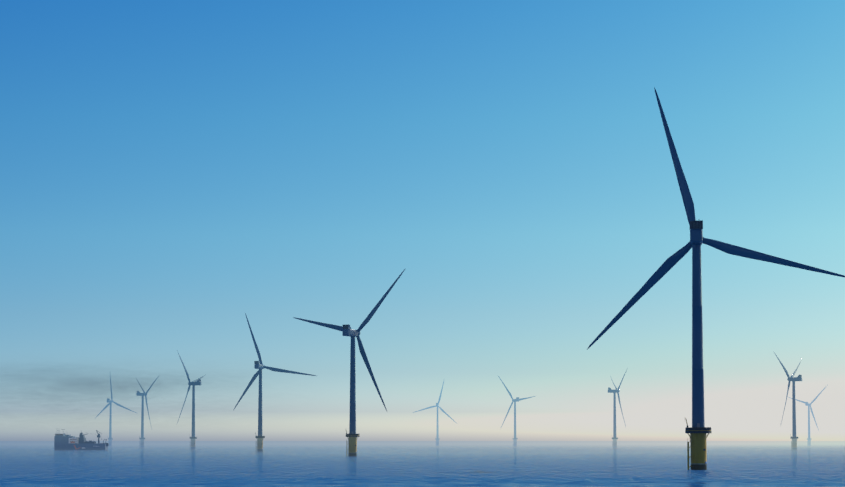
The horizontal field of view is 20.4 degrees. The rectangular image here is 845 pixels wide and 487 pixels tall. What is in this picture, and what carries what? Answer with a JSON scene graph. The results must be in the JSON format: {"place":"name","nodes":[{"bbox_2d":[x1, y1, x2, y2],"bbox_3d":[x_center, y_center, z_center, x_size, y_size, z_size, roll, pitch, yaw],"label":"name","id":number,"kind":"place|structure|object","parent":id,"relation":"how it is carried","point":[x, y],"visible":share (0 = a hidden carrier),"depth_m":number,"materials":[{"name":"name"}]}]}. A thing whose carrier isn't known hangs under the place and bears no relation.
{"place":"outdoors","nodes":[
{"label":"outdoors","id":0,"kind":"place"},
{"bbox_2d":[0,369,198,406],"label":"smoke","id":1,"kind":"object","parent":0,"point":[100,383],"depth_m":2755.37,"materials":[{"name":"grey"}]},
{"bbox_2d":[0,441,844,486],"bbox_3d":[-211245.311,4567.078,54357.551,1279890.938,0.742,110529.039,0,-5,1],"label":"sea water","id":2,"kind":"structure","parent":0,"point":[431,464],"depth_m":1004.42,"materials":[{"name":"blue liquid"}]},
{"bbox_2d":[54,429,108,449],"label":"ship","id":3,"kind":"object","parent":2,"relation":"in","point":[64,441],"visible":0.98,"depth_m":2583.16,"materials":[{"name":"blue"}]},
{"bbox_2d":[96,377,135,445],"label":"wind turbine","id":4,"kind":"object","parent":2,"relation":"in","point":[109,402],"depth_m":4247.73,"materials":[{"name":"grey metal"}]},
{"bbox_2d":[136,378,156,446],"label":"wind turbine","id":5,"kind":"object","parent":2,"relation":"in","point":[141,440],"visible":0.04,"depth_m":3606.29,"materials":[{"name":"grey metal"}]},
{"bbox_2d":[177,351,205,448],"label":"wind turbine","id":6,"kind":"object","parent":2,"relation":"in","point":[193,438],"visible":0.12,"depth_m":2929.81,"materials":[{"name":"grey metal"}]},
{"bbox_2d":[234,313,315,450],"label":"wind turbine","id":7,"kind":"object","parent":2,"relation":"in","point":[259,365],"visible":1,"depth_m":2260.25,"materials":[{"name":"grey metal"}]},
{"bbox_2d":[293,268,405,455],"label":"wind turbine","id":8,"kind":"object","parent":2,"relation":"in","point":[352,435],"visible":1,"depth_m":1553.39,"materials":[{"name":"grey metal"}]},
{"bbox_2d":[413,382,455,445],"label":"wind turbine","id":9,"kind":"object","parent":2,"relation":"in","point":[437,439],"visible":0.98,"depth_m":4750.92,"materials":[{"name":"grey metal"}]},
{"bbox_2d":[498,376,534,446],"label":"wind turbine","id":10,"kind":"object","parent":2,"relation":"on","point":[517,399],"visible":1,"depth_m":4142.31,"materials":[{"name":"grey metal"}]},
{"bbox_2d":[608,368,627,447],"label":"wind turbine","id":11,"kind":"object","parent":2,"relation":"in","point":[614,438],"visible":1,"depth_m":3373.36,"materials":[{"name":"grey metal"}]},
{"bbox_2d":[587,87,844,469],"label":"wind turbine","id":12,"kind":"object","parent":2,"relation":"in","point":[698,430],"visible":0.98,"depth_m":824.12,"materials":[{"name":"grey metal"}]},
{"bbox_2d":[774,353,801,449],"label":"wind turbine","id":13,"kind":"object","parent":2,"relation":"in","point":[793,379],"visible":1,"depth_m":2724.27,"materials":[{"name":"grey metal"}]},
{"bbox_2d":[789,387,825,445],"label":"wind turbine","id":14,"kind":"object","parent":2,"relation":"in","point":[809,409],"visible":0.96,"depth_m":4626.00,"materials":[{"name":"grey metal"}]},
{"bbox_2d":[0,0,844,440],"label":"sky","id":15,"kind":"structure","parent":0,"point":[172,172],"materials":[{"name":"blue"}]}
]}

